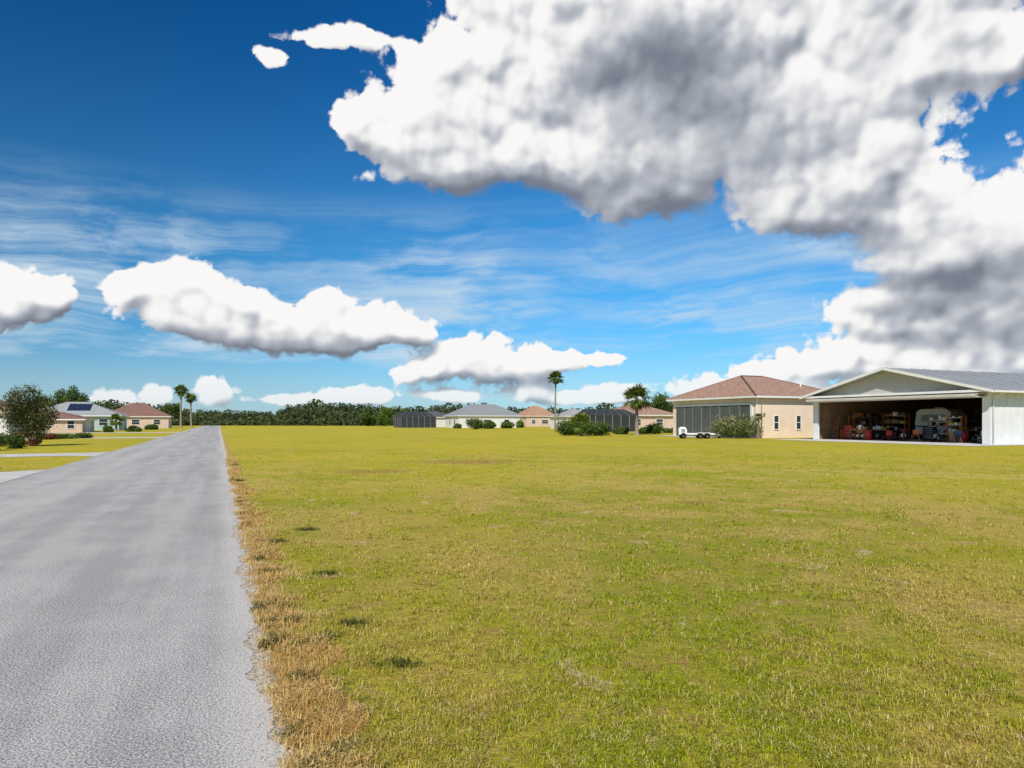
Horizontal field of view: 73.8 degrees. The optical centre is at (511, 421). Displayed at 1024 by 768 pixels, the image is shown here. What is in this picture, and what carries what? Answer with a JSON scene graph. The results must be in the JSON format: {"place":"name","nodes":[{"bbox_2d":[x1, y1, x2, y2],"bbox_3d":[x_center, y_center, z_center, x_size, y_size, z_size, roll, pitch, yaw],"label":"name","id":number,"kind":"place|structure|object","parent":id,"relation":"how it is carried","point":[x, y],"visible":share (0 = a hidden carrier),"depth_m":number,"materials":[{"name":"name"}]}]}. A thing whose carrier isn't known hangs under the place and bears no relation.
{"place":"outdoors","nodes":[
{"label":"outdoors","id":0,"kind":"place"},
{"bbox_2d":[0,469,47,482],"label":"driveway","id":1,"kind":"structure","parent":0,"point":[7,476],"depth_m":21.62,"materials":[{"name":"concrete"}]},
{"bbox_2d":[0,452,107,456],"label":"driveway","id":2,"kind":"structure","parent":0,"point":[56,454],"depth_m":34.62,"materials":[{"name":"concrete"}]},
{"bbox_2d":[52,419,97,419],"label":"fascia and soffit","id":3,"kind":"structure","parent":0,"point":[75,419],"depth_m":104.25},
{"bbox_2d":[35,410,94,418],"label":"roof","id":4,"kind":"structure","parent":3,"relation":"on","point":[63,415],"depth_m":105.68,"materials":[{"name":"brown"}]},
{"bbox_2d":[25,437,160,438],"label":"driveway","id":5,"kind":"structure","parent":0,"point":[116,437],"depth_m":70.78,"materials":[{"name":"concrete"}]},
{"bbox_2d":[34,432,178,433],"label":"driveway","id":6,"kind":"structure","parent":0,"point":[140,432],"depth_m":102.17,"materials":[{"name":"concrete"}]},
{"bbox_2d":[0,425,287,767],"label":"road","id":7,"kind":"structure","parent":0,"point":[127,623],"depth_m":5.87,"materials":[{"name":"grey asphalt"}]},
{"bbox_2d":[130,416,172,416],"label":"fascia and soffit","id":8,"kind":"structure","parent":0,"point":[151,416],"depth_m":163.13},
{"bbox_2d":[114,403,173,416],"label":"roof","id":9,"kind":"structure","parent":8,"relation":"on","point":[137,409],"depth_m":164.70,"materials":[{"name":"brown"}]},
{"bbox_2d":[453,415,484,415],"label":"fascia and soffit","id":10,"kind":"structure","parent":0,"point":[468,415],"depth_m":176.84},
{"bbox_2d":[444,404,522,415],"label":"roof","id":11,"kind":"structure","parent":10,"relation":"on","point":[485,409],"depth_m":181.60,"materials":[{"name":"grey"}]},
{"bbox_2d":[0,0,1023,406],"bbox_3d":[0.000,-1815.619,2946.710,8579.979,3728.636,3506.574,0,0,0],"label":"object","id":12,"kind":"structure","parent":0,"point":[792,116],"depth_m":4096.57,"materials":[{"name":"white"}]},
{"bbox_2d":[0,425,1023,767],"bbox_3d":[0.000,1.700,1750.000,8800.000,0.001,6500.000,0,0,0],"label":"ground","id":13,"kind":"structure","parent":0,"point":[374,441],"depth_m":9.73,"materials":[{"name":"green plant"}]},
{"bbox_2d":[0,434,6,449],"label":"hedge shrub","id":14,"kind":"object","parent":13,"relation":"on","point":[1,439],"visible":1,"depth_m":39.68,"materials":[{"name":"green plant"}]},
{"bbox_2d":[0,431,27,448],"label":"hedge shrub","id":15,"kind":"object","parent":13,"relation":"on","point":[14,441],"visible":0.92,"depth_m":42.14,"materials":[{"name":"green plant"}]},
{"bbox_2d":[0,413,32,435],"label":"walls","id":16,"kind":"structure","parent":13,"relation":"on","point":[1,427],"depth_m":79.82,"materials":[{"name":"white paint"}]},
{"bbox_2d":[0,383,59,445],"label":"ornamental tree","id":17,"kind":"object","parent":13,"relation":"on","point":[31,425],"visible":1,"depth_m":46.36,"materials":[{"name":"green plant"}]},
{"bbox_2d":[26,439,40,445],"bbox_3d":[-32.843,1.422,46.790,1.091,0.573,0.941,0,0,0],"label":"hedge shrub","id":18,"kind":"object","parent":13,"relation":"on","point":[32,443],"visible":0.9,"depth_m":46.57,"materials":[{"name":"brown plant"}]},
{"bbox_2d":[25,394,55,408],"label":"oak tree","id":19,"kind":"object","parent":13,"relation":"on","point":[48,400],"visible":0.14,"depth_m":150.17,"materials":[{"name":"green plant"}]},
{"bbox_2d":[34,433,57,439],"bbox_3d":[-43.320,1.404,63.419,2.014,0.668,2.113,0,0,0],"label":"hedge shrub","id":20,"kind":"object","parent":13,"relation":"on","point":[51,436],"visible":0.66,"depth_m":63.14,"materials":[{"name":"brown plant"}]},
{"bbox_2d":[49,388,70,405],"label":"oak tree","id":21,"kind":"object","parent":13,"relation":"on","point":[58,397],"visible":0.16,"depth_m":173.32,"materials":[{"name":"green plant"}]},
{"bbox_2d":[39,420,93,431],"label":"walls","id":22,"kind":"structure","parent":13,"relation":"on","point":[61,425],"depth_m":104.34,"materials":[{"name":"beige paint"}]},
{"bbox_2d":[53,433,79,438],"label":"hedge shrub","id":23,"kind":"object","parent":13,"relation":"on","point":[63,436],"visible":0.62,"depth_m":65.68,"materials":[{"name":"green plant"}]},
{"bbox_2d":[59,385,89,403],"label":"oak tree","id":24,"kind":"object","parent":13,"relation":"on","point":[71,395],"visible":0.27,"depth_m":165.03,"materials":[{"name":"green plant"}]},
{"bbox_2d":[71,432,92,437],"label":"hedge shrub","id":25,"kind":"object","parent":13,"relation":"on","point":[84,435],"visible":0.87,"depth_m":67.99,"materials":[{"name":"green plant"}]},
{"bbox_2d":[92,400,110,408],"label":"oak tree","id":26,"kind":"object","parent":13,"relation":"on","point":[104,405],"visible":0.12,"depth_m":149.74,"materials":[{"name":"green plant"}]},
{"bbox_2d":[85,416,126,429],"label":"walls","id":27,"kind":"structure","parent":13,"relation":"on","point":[96,427],"depth_m":127.11,"materials":[{"name":"teal paint"}]},
{"bbox_2d":[99,419,107,424],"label":"window glass","id":28,"kind":"object","parent":27,"relation":"attached to","point":[103,421],"visible":0.86,"depth_m":127.00,"materials":[{"name":"glass"}]},
{"bbox_2d":[80,415,129,416],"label":"fascia and soffit","id":29,"kind":"structure","parent":27,"relation":"on","point":[104,415],"depth_m":126.53,"materials":[{"name":"white paint"}]},
{"bbox_2d":[48,402,128,415],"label":"roof","id":30,"kind":"structure","parent":29,"relation":"on","point":[94,410],"depth_m":127.81,"materials":[{"name":"grey tile"}]},
{"bbox_2d":[102,425,113,431],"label":"shrub","id":31,"kind":"object","parent":13,"relation":"on","point":[106,428],"visible":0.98,"depth_m":104.16,"materials":[{"name":"green plant"}]},
{"bbox_2d":[107,413,124,430],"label":"sago palm","id":32,"kind":"object","parent":13,"relation":"on","point":[116,416],"visible":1,"depth_m":119.76,"materials":[{"name":"green plant"}]},
{"bbox_2d":[124,425,141,431],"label":"shrub","id":33,"kind":"object","parent":13,"relation":"on","point":[133,428],"visible":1,"depth_m":110.33,"materials":[{"name":"green plant"}]},
{"bbox_2d":[127,417,171,427],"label":"walls","id":34,"kind":"structure","parent":13,"relation":"on","point":[145,421],"depth_m":163.39,"materials":[{"name":"beige paint"}]},
{"bbox_2d":[144,424,158,429],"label":"shrub","id":35,"kind":"object","parent":13,"relation":"on","point":[151,427],"visible":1,"depth_m":135.89,"materials":[{"name":"green plant"}]},
{"bbox_2d":[159,403,179,419],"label":"oak tree","id":36,"kind":"object","parent":13,"relation":"on","point":[173,409],"visible":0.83,"depth_m":199.09,"materials":[{"name":"green plant"}]},
{"bbox_2d":[173,384,189,427],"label":"fan palm","id":37,"kind":"object","parent":13,"relation":"on","point":[181,390],"visible":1,"depth_m":164.61,"materials":[{"name":"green plant"}]},
{"bbox_2d":[184,393,196,427],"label":"fan palm","id":38,"kind":"object","parent":13,"relation":"on","point":[189,399],"visible":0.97,"depth_m":184.78,"materials":[{"name":"green plant"}]},
{"bbox_2d":[225,458,432,767],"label":"dry weeds","id":39,"kind":"object","parent":13,"relation":"on","point":[324,760],"visible":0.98,"depth_m":4.94,"materials":[{"name":"brown plant"}]},
{"bbox_2d":[34,399,672,425],"bbox_3d":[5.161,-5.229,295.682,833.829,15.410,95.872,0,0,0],"label":"distant tree line","id":40,"kind":"object","parent":13,"relation":"on","point":[316,414],"visible":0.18,"depth_m":286.02,"materials":[{"name":"green plant"}]},
{"bbox_2d":[359,409,375,425],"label":"oak tree","id":41,"kind":"object","parent":13,"relation":"on","point":[367,418],"visible":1,"depth_m":238.67,"materials":[{"name":"green plant"}]},
{"bbox_2d":[377,406,393,425],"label":"round tree","id":42,"kind":"object","parent":13,"relation":"on","point":[384,417],"visible":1,"depth_m":239.21,"materials":[{"name":"green plant"}]},
{"bbox_2d":[394,412,435,427],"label":"screened pool enclosure","id":43,"kind":"object","parent":13,"relation":"on","point":[414,419],"visible":1,"depth_m":180.31,"materials":[{"name":"black metal"}]},
{"bbox_2d":[436,418,444,426],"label":"walls","id":44,"kind":"structure","parent":13,"relation":"on","point":[440,422],"depth_m":194.61,"materials":[{"name":"white paint"}]},
{"bbox_2d":[465,417,485,428],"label":"shrub","id":45,"kind":"object","parent":13,"relation":"on","point":[475,423],"visible":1,"depth_m":141.36,"materials":[{"name":"green plant"}]},
{"bbox_2d":[445,416,519,427],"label":"walls","id":46,"kind":"structure","parent":13,"relation":"on","point":[497,420],"depth_m":180.18,"materials":[{"name":"white paint"}]},
{"bbox_2d":[482,420,496,428],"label":"shrub","id":47,"kind":"object","parent":13,"relation":"on","point":[490,424],"visible":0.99,"depth_m":153.69,"materials":[{"name":"green plant"}]},
{"bbox_2d":[500,421,514,427],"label":"shrub","id":48,"kind":"object","parent":13,"relation":"on","point":[506,424],"visible":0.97,"depth_m":160.73,"materials":[{"name":"green plant"}]},
{"bbox_2d":[515,419,524,427],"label":"shrub","id":49,"kind":"object","parent":13,"relation":"on","point":[520,423],"visible":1,"depth_m":177.02,"materials":[{"name":"green plant"}]},
{"bbox_2d":[520,416,550,426],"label":"walls","id":50,"kind":"structure","parent":13,"relation":"on","point":[527,420],"depth_m":216.53,"materials":[{"name":"beige paint"}]},
{"bbox_2d":[547,370,563,428],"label":"fan palm","id":51,"kind":"object","parent":13,"relation":"on","point":[555,375],"visible":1,"depth_m":149.78,"materials":[{"name":"green plant"}]},
{"bbox_2d":[551,417,571,428],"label":"walls","id":52,"kind":"structure","parent":13,"relation":"on","point":[559,419],"depth_m":153.69,"materials":[{"name":"white paint"}]},
{"bbox_2d":[554,419,575,435],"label":"shrub","id":53,"kind":"object","parent":13,"relation":"on","point":[565,428],"visible":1,"depth_m":80.24,"materials":[{"name":"green plant"}]},
{"bbox_2d":[566,415,594,434],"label":"shrub","id":54,"kind":"object","parent":13,"relation":"on","point":[578,432],"visible":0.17,"depth_m":83.82,"materials":[{"name":"green plant"}]},
{"bbox_2d":[570,412,593,435],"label":"sago palm","id":55,"kind":"object","parent":13,"relation":"on","point":[580,418],"visible":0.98,"depth_m":77.59,"materials":[{"name":"green plant"}]},
{"bbox_2d":[583,420,612,435],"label":"shrub","id":56,"kind":"object","parent":13,"relation":"on","point":[599,428],"visible":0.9,"depth_m":80.16,"materials":[{"name":"green plant"}]},
{"bbox_2d":[577,409,634,431],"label":"screened pool enclosure","id":57,"kind":"object","parent":13,"relation":"on","point":[615,418],"visible":0.46,"depth_m":111.96,"materials":[{"name":"black metal"}]},
{"bbox_2d":[612,426,629,433],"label":"shrub","id":58,"kind":"object","parent":13,"relation":"on","point":[622,430],"visible":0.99,"depth_m":88.21,"materials":[{"name":"green plant"}]},
{"bbox_2d":[621,383,652,434],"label":"sabal palm","id":59,"kind":"object","parent":13,"relation":"on","point":[636,392],"visible":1,"depth_m":84.54,"materials":[{"name":"green plant"}]},
{"bbox_2d":[645,422,664,433],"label":"shrub","id":60,"kind":"object","parent":13,"relation":"on","point":[653,428],"visible":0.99,"depth_m":88.45,"materials":[{"name":"green plant"}]},
{"bbox_2d":[638,416,672,428],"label":"walls","id":61,"kind":"structure","parent":13,"relation":"on","point":[667,421],"depth_m":129.80,"materials":[{"name":"beige paint"}]},
{"bbox_2d":[638,415,672,415],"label":"fascia and soffit","id":62,"kind":"structure","parent":61,"relation":"on","point":[655,415],"depth_m":129.21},
{"bbox_2d":[614,404,672,414],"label":"roof","id":63,"kind":"structure","parent":62,"relation":"on","point":[651,411],"depth_m":130.94,"materials":[{"name":"beige"}]},
{"bbox_2d":[649,391,670,411],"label":"oak tree","id":64,"kind":"object","parent":13,"relation":"on","point":[661,403],"visible":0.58,"depth_m":138.57,"materials":[{"name":"green plant"}]},
{"bbox_2d":[678,427,719,438],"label":"utility trailer","id":65,"kind":"object","parent":13,"relation":"on","point":[682,433],"visible":1,"depth_m":66.38,"materials":[{"name":"white metal"}]},
{"bbox_2d":[706,413,763,437],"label":"flowering shrub","id":66,"kind":"object","parent":13,"relation":"on","point":[735,427],"visible":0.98,"depth_m":67.49,"materials":[{"name":"green plant"}]},
{"bbox_2d":[673,398,812,437],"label":"house wall","id":67,"kind":"structure","parent":13,"relation":"on","point":[787,410],"depth_m":70.06,"materials":[{"name":"beige paint"}]},
{"bbox_2d":[676,407,683,434],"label":"door panel","id":68,"kind":"structure","parent":67,"relation":"attached to","point":[679,416],"depth_m":79.53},
{"bbox_2d":[685,407,691,435],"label":"door panel","id":69,"kind":"structure","parent":67,"relation":"attached to","point":[688,418],"depth_m":78.07,"materials":[{"name":"grey glass"}]},
{"bbox_2d":[693,406,700,435],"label":"door panel","id":70,"kind":"structure","parent":67,"relation":"attached to","point":[696,419],"depth_m":76.54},
{"bbox_2d":[702,406,709,432],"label":"door panel","id":71,"kind":"structure","parent":67,"relation":"attached to","point":[705,416],"depth_m":75.34,"materials":[{"name":"grey metal"}]},
{"bbox_2d":[675,403,751,406],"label":"door header","id":72,"kind":"object","parent":67,"relation":"attached to","point":[714,404],"depth_m":73.81},
{"bbox_2d":[711,406,718,436],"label":"door panel","id":73,"kind":"structure","parent":67,"relation":"attached to","point":[714,411],"depth_m":73.92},
{"bbox_2d":[720,406,728,436],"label":"door panel","id":74,"kind":"structure","parent":67,"relation":"attached to","point":[724,410],"depth_m":72.51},
{"bbox_2d":[666,396,800,401],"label":"fascia and soffit","id":75,"kind":"structure","parent":67,"relation":"on","point":[742,397],"depth_m":70.57,"materials":[{"name":"white paint"}]},
{"bbox_2d":[667,376,818,399],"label":"roof","id":76,"kind":"structure","parent":75,"relation":"on","point":[759,386],"depth_m":73.67,"materials":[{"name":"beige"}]},
{"bbox_2d":[666,375,740,399],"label":"hip cap","id":77,"kind":"object","parent":76,"relation":"attached to","point":[703,387],"visible":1,"depth_m":78.48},
{"bbox_2d":[762,376,819,389],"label":"hip cap","id":78,"kind":"object","parent":76,"relation":"attached to","point":[790,382],"visible":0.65,"depth_m":75.91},
{"bbox_2d":[730,405,738,436],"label":"door panel","id":79,"kind":"structure","parent":67,"relation":"attached to","point":[734,410],"depth_m":71.05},
{"bbox_2d":[740,405,749,437],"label":"door panel","id":80,"kind":"structure","parent":67,"relation":"attached to","point":[745,410],"depth_m":69.62,"materials":[{"name":"grey glass"}]},
{"bbox_2d":[754,413,763,438],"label":"palm tree","id":81,"kind":"object","parent":13,"relation":"on","point":[757,415],"visible":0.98,"depth_m":66.93,"materials":[{"name":"green plant"}]},
{"bbox_2d":[773,439,1000,445],"bbox_3d":[29.419,1.680,55.343,4.190,0.001,18.400,0,0,-23],"label":"hangar apron","id":82,"kind":"object","parent":13,"relation":"on","point":[892,442],"visible":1,"depth_m":53.89,"materials":[{"name":"concrete"}]},
{"bbox_2d":[799,367,1023,444],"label":"open aircraft hangar","id":83,"kind":"structure","parent":13,"relation":"on","point":[996,399],"depth_m":56.87,"materials":[{"name":"white metal"}]},
{"bbox_2d":[832,417,843,437],"bbox_3d":[30.290,0.620,63.446,0.947,2.113,0.618,0,0,-23],"label":"step ladder","id":84,"kind":"object","parent":83,"relation":"on","point":[837,428],"visible":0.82,"depth_m":63.34,"materials":[{"name":"orange paint"}]},
{"bbox_2d":[844,425,855,438],"bbox_3d":[31.090,1.019,62.810,0.559,1.299,0.900,0,0,-23],"label":"tool chest","id":85,"kind":"object","parent":83,"relation":"on","point":[847,428],"visible":0.7,"depth_m":62.67,"materials":[{"name":"red paint"}]},
{"bbox_2d":[849,425,866,439],"bbox_3d":[31.046,1.006,60.940,0.700,1.328,1.600,0,0,-23],"label":"workbench","id":86,"kind":"object","parent":83,"relation":"on","point":[858,427],"visible":0.95,"depth_m":60.94,"materials":[{"name":"brown wood"}]},
{"bbox_2d":[848,413,870,429],"bbox_3d":[32.762,0.449,64.290,2.260,2.442,0.660,0,0,-23],"label":"shelving unit","id":87,"kind":"object","parent":83,"relation":"on","point":[854,421],"visible":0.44,"depth_m":64.11,"materials":[{"name":"orange paint"}]},
{"bbox_2d":[865,430,871,439],"bbox_3d":[31.349,1.230,59.982,0.589,0.880,0.586,0,0,-23],"label":"oil drum","id":88,"kind":"object","parent":83,"relation":"on","point":[868,434],"visible":0.89,"depth_m":59.74,"materials":[{"name":"red paint"}]},
{"bbox_2d":[870,413,893,438],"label":"shelving unit","id":89,"kind":"object","parent":83,"relation":"on","point":[876,415],"visible":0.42,"depth_m":65.14,"materials":[{"name":"metal"}]},
{"bbox_2d":[872,426,896,439],"bbox_3d":[33.055,1.031,60.824,0.700,1.278,2.200,0,0,-23],"label":"workbench","id":90,"kind":"object","parent":83,"relation":"on","point":[875,435],"visible":0.66,"depth_m":60.98,"materials":[{"name":"brown wood"}]},
{"bbox_2d":[883,427,898,440],"bbox_3d":[32.835,1.095,59.174,1.104,1.150,1.678,0,0,38],"label":"riding mower","id":91,"kind":"object","parent":83,"relation":"on","point":[890,433],"visible":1,"depth_m":58.84,"materials":[{"name":"red paint"}]},
{"bbox_2d":[882,412,909,439],"bbox_3d":[35.468,0.408,63.059,0.660,2.524,2.260,0,0,-23],"label":"shelving unit","id":92,"kind":"object","parent":83,"relation":"on","point":[904,422],"visible":0.62,"depth_m":62.57,"materials":[{"name":"orange paint"}]},
{"bbox_2d":[899,428,908,440],"bbox_3d":[33.098,1.135,57.686,0.714,1.070,2.056,0,0,27],"label":"motorcycle","id":93,"kind":"object","parent":83,"relation":"on","point":[903,434],"visible":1,"depth_m":57.39,"materials":[{"name":"black metal"}]},
{"bbox_2d":[923,427,936,440],"bbox_3d":[34.631,1.069,56.599,0.559,1.199,0.900,0,0,-35],"label":"tool chest","id":94,"kind":"object","parent":83,"relation":"on","point":[927,432],"visible":0.73,"depth_m":56.49,"materials":[{"name":"grey metal"}]},
{"bbox_2d":[929,429,940,441],"bbox_3d":[33.954,1.135,54.680,0.714,1.070,2.056,0,0,15],"label":"motorcycle","id":95,"kind":"object","parent":83,"relation":"on","point":[934,435],"visible":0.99,"depth_m":54.45,"materials":[{"name":"black metal"}]},
{"bbox_2d":[928,415,950,440],"bbox_3d":[36.144,0.592,57.689,0.660,2.157,1.660,0,0,-23],"label":"shelving unit","id":96,"kind":"object","parent":83,"relation":"on","point":[941,417],"visible":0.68,"depth_m":57.36,"materials":[{"name":"orange paint"}]},
{"bbox_2d":[915,407,973,439],"bbox_3d":[38.404,0.219,60.621,2.128,2.898,4.000,0,0,-29],"label":"camper trailer","id":97,"kind":"object","parent":83,"relation":"on","point":[923,416],"visible":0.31,"depth_m":60.27,"materials":[{"name":"white metal"}]},
{"bbox_2d":[948,431,956,442],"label":"cardboard boxes","id":98,"kind":"object","parent":83,"relation":"on","point":[950,435],"visible":0.8,"depth_m":53.65,"materials":[{"name":"cardboard"}]},
{"bbox_2d":[946,414,966,441],"bbox_3d":[35.858,0.559,55.063,0.660,2.222,1.260,0,0,-23],"label":"shelving unit","id":99,"kind":"object","parent":83,"relation":"on","point":[957,416],"visible":0.73,"depth_m":54.81,"materials":[{"name":"orange paint"}]},
{"bbox_2d":[952,430,962,442],"bbox_3d":[34.388,1.197,52.692,0.553,0.967,0.549,0,0,-35],"label":"folding chair","id":100,"kind":"object","parent":83,"relation":"on","point":[957,433],"visible":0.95,"depth_m":52.81,"materials":[{"name":"blue paint"}]},
{"bbox_2d":[960,431,967,442],"bbox_3d":[35.308,1.230,53.303,0.589,0.880,0.586,0,0,-23],"label":"oil drum","id":101,"kind":"object","parent":83,"relation":"on","point":[964,437],"visible":0.8,"depth_m":53.06,"materials":[{"name":"red paint"}]},
{"bbox_2d":[954,426,981,438],"bbox_3d":[37.878,1.040,56.693,0.700,1.260,2.600,0,0,-23],"label":"workbench","id":102,"kind":"object","parent":83,"relation":"on","point":[968,429],"visible":0.45,"depth_m":56.47,"materials":[{"name":"brown wood"}]},
{"bbox_2d":[964,410,981,438],"bbox_3d":[42.259,0.336,61.189,0.660,2.668,3.060,0,0,-23],"label":"shelving unit","id":103,"kind":"object","parent":83,"relation":"on","point":[974,420],"visible":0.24,"depth_m":61.74,"materials":[{"name":"orange paint"}]},
{"bbox_2d":[971,428,981,442],"bbox_3d":[35.937,1.095,51.997,1.104,1.150,1.678,0,0,15],"label":"riding mower","id":104,"kind":"object","parent":83,"relation":"on","point":[973,438],"visible":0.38,"depth_m":52.49,"materials":[{"name":"green paint"}]},
{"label":"fascia and soffit","id":105,"kind":"object","parent":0,"visible":0},
{"bbox_2d":[428,411,445,416],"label":"roof","id":106,"kind":"structure","parent":105,"relation":"on","point":[437,414],"depth_m":196.95,"materials":[{"name":"grey tile"}]},
{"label":"fascia and soffit","id":107,"kind":"object","parent":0,"visible":0},
{"bbox_2d":[518,406,552,415],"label":"roof","id":108,"kind":"structure","parent":107,"relation":"on","point":[534,411],"depth_m":218.53,"materials":[{"name":"orange tile"}]},
{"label":"fascia and soffit","id":109,"kind":"object","parent":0,"visible":0},
{"bbox_2d":[549,408,579,415],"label":"roof","id":110,"kind":"structure","parent":109,"relation":"on","point":[571,412],"depth_m":153.03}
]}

